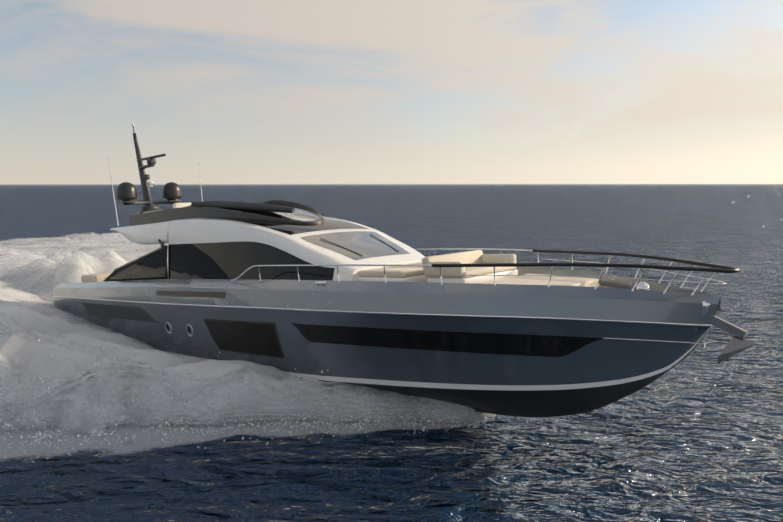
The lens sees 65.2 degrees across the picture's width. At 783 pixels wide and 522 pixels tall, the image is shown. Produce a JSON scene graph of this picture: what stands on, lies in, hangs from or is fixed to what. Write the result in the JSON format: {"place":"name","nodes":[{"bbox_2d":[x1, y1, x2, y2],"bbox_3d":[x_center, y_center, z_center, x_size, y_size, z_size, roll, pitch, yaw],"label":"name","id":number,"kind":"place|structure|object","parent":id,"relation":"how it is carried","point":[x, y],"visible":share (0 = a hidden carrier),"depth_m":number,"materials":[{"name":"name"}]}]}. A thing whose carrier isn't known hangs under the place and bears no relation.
{"place":"outdoors","nodes":[
{"label":"outdoors","id":0,"kind":"place"},
{"bbox_2d":[262,215,307,220],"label":"fly floor","id":1,"kind":"structure","parent":0,"point":[293,218],"depth_m":17.26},
{"bbox_2d":[173,203,190,207],"bbox_3d":[-6.941,-1.750,20.710,0.900,0.450,0.220,-7,-7,-46],"label":"fly seat back","id":2,"kind":"object","parent":1,"relation":"on","point":[177,205],"visible":0.31,"depth_m":20.47,"materials":[{"name":"beige leather"}]},
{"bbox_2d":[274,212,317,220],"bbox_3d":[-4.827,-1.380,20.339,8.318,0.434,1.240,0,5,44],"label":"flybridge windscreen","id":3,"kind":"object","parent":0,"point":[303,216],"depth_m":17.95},
{"bbox_2d":[0,184,782,521],"bbox_3d":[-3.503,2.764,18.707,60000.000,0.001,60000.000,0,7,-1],"label":"sea water","id":4,"kind":"structure","parent":0,"point":[696,434],"depth_m":12.41,"materials":[{"name":"blue liquid"}]},
{"bbox_2d":[0,232,496,462],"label":"wake spray","id":5,"kind":"object","parent":4,"relation":"on","point":[39,275],"visible":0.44,"depth_m":12.83,"materials":[{"name":"liquid"}]},
{"bbox_2d":[0,307,489,462],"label":"spray droplets","id":6,"kind":"object","parent":5,"relation":"on","point":[284,418],"visible":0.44,"depth_m":12.71,"materials":[{"name":"white liquid"}]},
{"bbox_2d":[53,267,720,416],"bbox_3d":[-3.304,1.840,18.396,24.240,3.250,5.700,0,5,44],"label":"hull","id":7,"kind":"object","parent":4,"relation":"on","point":[595,375],"visible":0.75,"depth_m":11.75,"materials":[{"name":"paint"}]},
{"bbox_2d":[82,303,158,322],"bbox_3d":[-9.072,1.684,20.099,6.402,0.906,0.074,7,10,44],"label":"hull intake","id":8,"kind":"object","parent":7,"relation":"attached to","point":[126,312],"visible":1,"depth_m":19.83,"materials":[{"name":"grey metal"}]},
{"bbox_2d":[165,322,171,333],"bbox_3d":[-6.395,1.917,17.542,0.360,0.356,0.078,0,5,44],"label":"porthole","id":9,"kind":"object","parent":7,"relation":"attached to","point":[168,327],"visible":1,"depth_m":17.54,"materials":[{"name":"silver metal"}]},
{"bbox_2d":[186,324,193,336],"bbox_3d":[-5.495,1.897,16.674,0.360,0.356,0.080,0,5,44],"label":"porthole","id":10,"kind":"object","parent":7,"relation":"attached to","point":[189,329],"visible":1,"depth_m":16.68,"materials":[{"name":"silver metal"}]},
{"bbox_2d":[156,290,224,297],"bbox_3d":[-5.486,0.892,16.469,3.791,0.570,0.029,7,10,43],"label":"bulwark vent","id":11,"kind":"object","parent":7,"relation":"attached to","point":[192,294],"visible":1,"depth_m":16.32,"materials":[{"name":"black plastic"}]},
{"bbox_2d":[203,318,283,357],"bbox_3d":[-3.717,1.858,15.055,3.129,1.157,0.211,6,10,41],"label":"window frame","id":12,"kind":"object","parent":7,"relation":"on","point":[277,338],"visible":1,"depth_m":14.74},
{"bbox_2d":[205,320,280,355],"bbox_3d":[-3.722,1.860,15.051,2.960,1.043,0.188,6,10,41],"label":"hull window","id":13,"kind":"structure","parent":12,"relation":"in","point":[251,338],"depth_m":14.87,"materials":[{"name":"black glass"}]},
{"bbox_2d":[315,281,325,284],"bbox_3d":[-1.538,0.474,13.214,0.340,0.070,0.060,0,5,44],"label":"cleat","id":14,"kind":"object","parent":7,"relation":"on","point":[321,282],"visible":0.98,"depth_m":13.16,"materials":[{"name":"silver metal"}]},
{"bbox_2d":[52,295,712,326],"bbox_3d":[-3.403,0.994,18.386,24.114,0.425,5.764,0,5,44],"label":"rub rail","id":15,"kind":"object","parent":7,"relation":"attached to","point":[605,320],"visible":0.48,"depth_m":11.33,"materials":[{"name":"silver metal"}]},
{"bbox_2d":[291,323,603,356],"bbox_3d":[0.656,1.548,11.861,6.713,0.832,0.344,4,8,28],"label":"hull window","id":16,"kind":"structure","parent":7,"relation":"attached to","point":[524,345],"depth_m":11.51,"materials":[{"name":"black glass"}]},
{"bbox_2d":[440,252,538,284],"bbox_3d":[2.163,0.107,12.859,0.024,0.364,3.580,0,5,44],"label":"stanchion","id":17,"kind":"object","parent":7,"relation":"on","point":[441,274],"visible":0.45,"depth_m":11.60,"materials":[{"name":"silver metal"}]},
{"bbox_2d":[494,253,572,285],"bbox_3d":[2.889,0.130,12.157,0.036,0.381,2.974,7,10,44],"label":"stanchion","id":18,"kind":"object","parent":7,"relation":"on","point":[494,271],"visible":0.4,"depth_m":11.12,"materials":[{"name":"silver metal"}]},
{"bbox_2d":[548,255,610,286],"bbox_3d":[3.572,0.158,11.495,0.109,0.413,2.328,7,10,44],"label":"stanchion","id":19,"kind":"object","parent":7,"relation":"on","point":[552,270],"visible":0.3,"depth_m":10.71,"materials":[{"name":"silver metal"}]},
{"bbox_2d":[446,259,726,284],"bbox_3d":[3.800,0.227,11.282,4.337,0.159,3.488,7,10,44],"label":"rail","id":20,"kind":"object","parent":7,"relation":"on","point":[603,277],"visible":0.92,"depth_m":10.59,"materials":[{"name":"silver metal"}]},
{"bbox_2d":[594,258,644,288],"bbox_3d":[4.119,0.200,10.969,0.203,0.439,1.712,7,10,44],"label":"stanchion","id":21,"kind":"object","parent":7,"relation":"on","point":[604,269],"visible":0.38,"depth_m":10.43,"materials":[{"name":"silver metal"}]},
{"bbox_2d":[631,261,672,291],"bbox_3d":[4.527,0.245,10.577,0.256,0.451,1.239,7,10,44],"label":"stanchion","id":22,"kind":"object","parent":7,"relation":"on","point":[643,273],"visible":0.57,"depth_m":10.23,"materials":[{"name":"silver metal"}]},
{"bbox_2d":[231,248,739,280],"bbox_3d":[1.598,0.075,13.405,10.833,0.421,5.089,0,5,44],"label":"rail top","id":23,"kind":"object","parent":22,"relation":"on","point":[719,268],"depth_m":11.01,"materials":[{"name":"silver metal"}]},
{"bbox_2d":[604,338,717,349],"bbox_3d":[4.725,1.303,10.519,1.453,0.039,1.738,7,10,44],"label":"bow accent","id":24,"kind":"object","parent":7,"relation":"on","point":[704,343],"visible":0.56,"depth_m":10.19,"materials":[{"name":"silver metal"}]},
{"bbox_2d":[663,265,697,293],"bbox_3d":[4.857,0.292,10.263,0.316,0.433,0.846,0,5,44],"label":"stanchion","id":25,"kind":"object","parent":7,"relation":"on","point":[675,276],"visible":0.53,"depth_m":10.06,"materials":[{"name":"silver metal"}]},
{"bbox_2d":[691,272,716,295],"bbox_3d":[5.135,0.330,9.997,0.319,0.433,0.507,0,5,44],"label":"stanchion","id":26,"kind":"object","parent":7,"relation":"on","point":[706,275],"visible":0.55,"depth_m":9.92,"materials":[{"name":"silver metal"}]},
{"bbox_2d":[702,301,710,316],"bbox_3d":[5.072,0.770,10.113,0.240,0.340,0.340,-7,30,-46],"label":"bow fitting","id":27,"kind":"object","parent":7,"relation":"attached to","point":[706,306],"visible":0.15,"depth_m":9.93,"materials":[{"name":"silver metal"}]},
{"bbox_2d":[711,315,746,338],"bbox_3d":[5.198,0.925,10.011,1.115,0.510,0.070,7,10,44],"label":"anchor shank","id":28,"kind":"object","parent":7,"relation":"attached to","point":[720,323],"visible":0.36,"depth_m":9.79,"materials":[{"name":"metal"}]},
{"bbox_2d":[717,336,755,363],"bbox_3d":[5.401,1.446,9.815,0.542,0.521,0.563,-1,7,-9],"label":"anchor","id":29,"kind":"object","parent":28,"relation":"attached to","point":[735,345],"visible":1,"depth_m":9.67,"materials":[{"name":"metal"}]},
{"bbox_2d":[0,0,782,183],"label":"sky","id":30,"kind":"structure","parent":0,"point":[247,91],"materials":[{"name":"blue"}]},
{"bbox_2d":[385,264,422,267],"bbox_3d":[0.555,0.185,14.433,1.450,0.140,0.780,0,5,44],"label":"sunpad cushion","id":31,"kind":"object","parent":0,"point":[406,266],"visible":0.06,"depth_m":14.39,"materials":[{"name":"beige fabric"}]},
{"bbox_2d":[636,282,649,289],"bbox_3d":[4.410,0.496,10.723,0.220,0.260,0.220,0,5,44],"label":"windlass","id":32,"kind":"object","parent":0,"point":[643,286],"visible":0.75,"depth_m":10.64,"materials":[{"name":"silver metal"}]},
{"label":"deck","id":33,"kind":"structure","parent":0,"visible":0},
{"bbox_2d":[81,272,111,282],"bbox_3d":[-10.777,0.652,25.515,1.600,0.500,3.600,0,5,44],"label":"cockpit sofa","id":34,"kind":"object","parent":33,"relation":"on","point":[96,277],"visible":0.23,"depth_m":24.04,"materials":[{"name":"beige fabric"}]},
{"bbox_2d":[104,245,167,281],"bbox_3d":[-8.542,0.141,20.287,4.583,1.623,0.172,7,10,42],"label":"window frame","id":35,"kind":"object","parent":33,"relation":"on","point":[165,247],"visible":0.92,"depth_m":19.73,"materials":[{"name":"black metal"}]},
{"bbox_2d":[109,249,165,278],"bbox_3d":[-8.547,0.139,20.291,4.567,1.538,0.072,7,10,42],"label":"wing glass","id":36,"kind":"object","parent":35,"relation":"in","point":[153,265],"visible":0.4,"depth_m":19.66,"materials":[{"name":"black glass"}]},
{"bbox_2d":[168,216,424,280],"bbox_3d":[-2.710,-0.444,17.530,7.700,2.122,4.260,0,5,44],"label":"deckhouse","id":37,"kind":"object","parent":33,"relation":"on","point":[196,230],"visible":0.23,"depth_m":15.78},
{"bbox_2d":[110,221,170,244],"bbox_3d":[-7.536,-1.099,22.142,5.750,0.804,3.962,0,5,44],"label":"hardtop","id":38,"kind":"object","parent":37,"relation":"attached to","point":[149,234],"visible":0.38,"depth_m":19.84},
{"bbox_2d":[108,158,118,225],"bbox_3d":[-9.979,-2.512,21.953,0.321,2.503,0.044,0,5,44],"label":"whip","id":39,"kind":"object","parent":38,"relation":"attached to","point":[113,194],"visible":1,"depth_m":21.94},
{"bbox_2d":[128,206,160,225],"bbox_3d":[-8.993,-1.678,23.470,1.674,0.835,2.177,3,8,20],"label":"mast base","id":40,"kind":"object","parent":38,"relation":"on","point":[149,208],"visible":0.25,"depth_m":23.50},
{"bbox_2d":[133,133,153,206],"bbox_3d":[-9.748,-3.562,23.983,1.110,3.000,0.300,0,5,44],"label":"mast","id":41,"kind":"object","parent":40,"relation":"on","point":[146,193],"visible":0.81,"depth_m":23.90,"materials":[{"name":"grey metal"}]},
{"bbox_2d":[118,201,136,203],"bbox_3d":[-9.975,-2.216,23.113,0.500,0.050,0.500,0,5,44],"label":"dome plate","id":42,"kind":"object","parent":41,"relation":"on","point":[127,202],"visible":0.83,"depth_m":22.95,"materials":[{"name":"grey metal"}]},
{"bbox_2d":[116,182,136,201],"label":"radar dome","id":43,"kind":"structure","parent":42,"relation":"on","point":[126,191],"depth_m":22.83,"materials":[{"name":"black plastic"}]},
{"bbox_2d":[138,164,154,168],"bbox_3d":[-9.498,-3.662,23.727,1.000,0.080,0.220,0,5,44],"label":"mast bracket","id":44,"kind":"object","parent":41,"relation":"attached to","point":[146,166],"visible":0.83,"depth_m":23.58,"materials":[{"name":"grey metal"}]},
{"bbox_2d":[147,159,155,163],"bbox_3d":[-9.184,-3.801,23.404,0.300,0.200,0.260,0,5,44],"label":"radar pedestal","id":45,"kind":"object","parent":44,"relation":"on","point":[151,161],"visible":0.98,"depth_m":23.29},
{"bbox_2d":[143,174,149,179],"bbox_3d":[-9.527,-3.264,23.805,0.240,0.200,0.180,0,5,44],"label":"light","id":46,"kind":"object","parent":41,"relation":"attached to","point":[146,176],"visible":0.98,"depth_m":23.73,"materials":[{"name":"grey metal"}]},
{"bbox_2d":[123,201,176,205],"bbox_3d":[-9.365,-2.258,23.775,0.170,0.160,2.107,0,5,44],"label":"radome support","id":47,"kind":"object","parent":41,"relation":"attached to","point":[147,202],"visible":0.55,"depth_m":23.66,"materials":[{"name":"grey metal"}]},
{"bbox_2d":[137,154,165,161],"bbox_3d":[-9.194,-3.951,23.395,1.950,0.090,0.100,-1,5,38],"label":"radar antenna","id":48,"kind":"object","parent":41,"relation":"attached to","point":[151,157],"visible":1,"depth_m":23.32,"materials":[{"name":"grey metal"}]},
{"bbox_2d":[130,207,324,225],"bbox_3d":[-5.236,-1.289,19.881,8.800,1.056,2.925,0,5,44],"label":"fly coaming","id":49,"kind":"object","parent":37,"relation":"on","point":[169,215],"visible":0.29,"depth_m":18.94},
{"bbox_2d":[153,206,319,221],"bbox_3d":[-5.255,-1.455,19.878,8.756,0.746,2.755,0,5,44],"label":"flybridge rim","id":50,"kind":"object","parent":49,"relation":"on","point":[297,210],"visible":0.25,"depth_m":18.52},
{"bbox_2d":[191,200,294,212],"bbox_3d":[-4.463,-1.576,17.541,4.216,0.312,0.478,5,9,34],"label":"flybridge coaming","id":51,"kind":"object","parent":49,"relation":"on","point":[247,206],"visible":1,"depth_m":17.06,"materials":[{"name":"black plastic"}]},
{"bbox_2d":[186,200,323,221],"bbox_3d":[-3.874,-1.492,18.530,4.896,0.815,2.617,0,5,44],"label":"flybridge windscreen","id":52,"kind":"object","parent":49,"relation":"on","point":[284,203],"visible":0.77,"depth_m":17.81,"materials":[{"name":"black glass"}]},
{"bbox_2d":[168,241,333,279],"bbox_3d":[-4.180,0.228,16.314,7.281,1.583,0.368,6,9,40],"label":"side glass","id":53,"kind":"object","parent":37,"relation":"attached to","point":[226,260],"visible":0.9,"depth_m":16.09,"materials":[{"name":"black glass"}]},
{"bbox_2d":[205,217,329,234],"bbox_3d":[-3.621,-1.076,17.272,4.193,0.354,1.538,7,10,43],"label":"sunroof","id":54,"kind":"object","parent":37,"relation":"on","point":[290,228],"visible":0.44,"depth_m":16.35,"materials":[{"name":"black glass"}]},
{"bbox_2d":[320,238,362,255],"bbox_3d":[-1.240,-0.353,15.062,1.316,0.379,0.022,5,9,33],"label":"wiper","id":55,"kind":"object","parent":37,"relation":"attached to","point":[341,246],"visible":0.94,"depth_m":15.05,"materials":[{"name":"black plastic"}]},
{"bbox_2d":[300,232,383,259],"bbox_3d":[-1.231,-0.378,15.195,1.680,0.514,1.295,7,10,43],"label":"windshield","id":56,"kind":"object","parent":37,"relation":"on","point":[343,240],"visible":0.88,"depth_m":15.22,"materials":[{"name":"grey glass"}]},
{"bbox_2d":[317,217,367,228],"bbox_3d":[-2.565,-1.213,18.358,4.193,0.354,1.538,7,10,44],"label":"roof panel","id":57,"kind":"object","parent":37,"relation":"on","point":[331,223],"visible":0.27,"depth_m":17.26,"materials":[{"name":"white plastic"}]},
{"bbox_2d":[340,231,409,255],"bbox_3d":[-0.334,-0.494,16.117,1.680,0.514,1.295,7,10,44],"label":"windshield","id":58,"kind":"object","parent":37,"relation":"on","point":[366,238],"visible":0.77,"depth_m":16.01,"materials":[{"name":"grey glass"}]},
{"bbox_2d":[370,234,398,251],"bbox_3d":[-0.197,-0.489,16.133,0.022,0.379,1.316,-5,9,-35],"label":"wiper","id":59,"kind":"object","parent":37,"relation":"attached to","point":[384,242],"visible":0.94,"depth_m":16.08,"materials":[{"name":"black plastic"}]},
{"bbox_2d":[352,260,421,280],"bbox_3d":[0.095,0.267,14.892,0.001,0.451,2.960,0,5,44],"label":"sofa backrest","id":60,"kind":"object","parent":37,"relation":"attached to","point":[355,275],"visible":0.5,"depth_m":14.32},
{"bbox_2d":[358,274,431,281],"bbox_3d":[0.568,0.375,14.445,1.500,0.240,2.500,0,5,44],"label":"sun pad base","id":61,"kind":"object","parent":33,"relation":"on","point":[420,278],"visible":0.17,"depth_m":13.42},
{"bbox_2d":[359,268,423,277],"bbox_3d":[-0.014,0.259,13.848,1.450,0.140,0.780,0,5,44],"label":"sunpad cushion","id":62,"kind":"object","parent":61,"relation":"on","point":[396,272],"visible":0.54,"depth_m":13.50,"materials":[{"name":"beige fabric"}]},
{"bbox_2d":[427,269,517,282],"bbox_3d":[1.786,0.378,13.260,1.000,0.240,2.000,0,5,44],"label":"sofa base","id":63,"kind":"object","parent":33,"relation":"on","point":[478,279],"visible":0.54,"depth_m":12.69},
{"bbox_2d":[427,262,464,276],"bbox_3d":[1.108,0.164,12.563,0.900,0.300,0.180,0,5,44],"label":"sofa","id":64,"kind":"object","parent":63,"relation":"on","point":[435,271],"visible":0.73,"depth_m":12.45,"materials":[{"name":"beige fabric"}]},
{"bbox_2d":[422,250,482,276],"bbox_3d":[1.407,0.039,13.587,0.200,0.420,2.000,-14,-5,44],"label":"sofa backrest","id":65,"kind":"object","parent":63,"relation":"on","point":[470,257],"visible":0.6,"depth_m":13.53,"materials":[{"name":"beige fabric"}]},
{"bbox_2d":[432,267,516,277],"bbox_3d":[1.811,0.198,13.214,0.900,0.140,1.900,0,5,44],"label":"bow sofa","id":66,"kind":"object","parent":63,"relation":"on","point":[478,270],"visible":0.54,"depth_m":12.74,"materials":[{"name":"beige fabric"}]},
{"bbox_2d":[481,254,515,262],"bbox_3d":[2.427,-0.007,13.919,0.900,0.300,0.180,0,5,44],"label":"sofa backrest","id":67,"kind":"object","parent":63,"relation":"attached to","point":[498,258],"visible":0.54,"depth_m":13.80,"materials":[{"name":"beige fabric"}]},
{"bbox_2d":[478,274,598,286],"bbox_3d":[2.940,0.489,12.152,2.000,0.210,2.417,0,5,44],"label":"bow sunpad","id":68,"kind":"object","parent":33,"relation":"on","point":[556,280],"visible":0.44,"depth_m":11.99,"materials":[{"name":"beige fabric"}]},
{"bbox_3d":[-8.725,-2.379,24.397,0.500,0.050,0.500,0,5,44],"label":"dome plate","id":69,"kind":"object","parent":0,"visible":0},
{"bbox_2d":[162,182,181,200],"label":"radar dome","id":70,"kind":"structure","parent":69,"relation":"on","point":[171,190],"depth_m":24.11,"materials":[{"name":"black plastic"}]}
]}

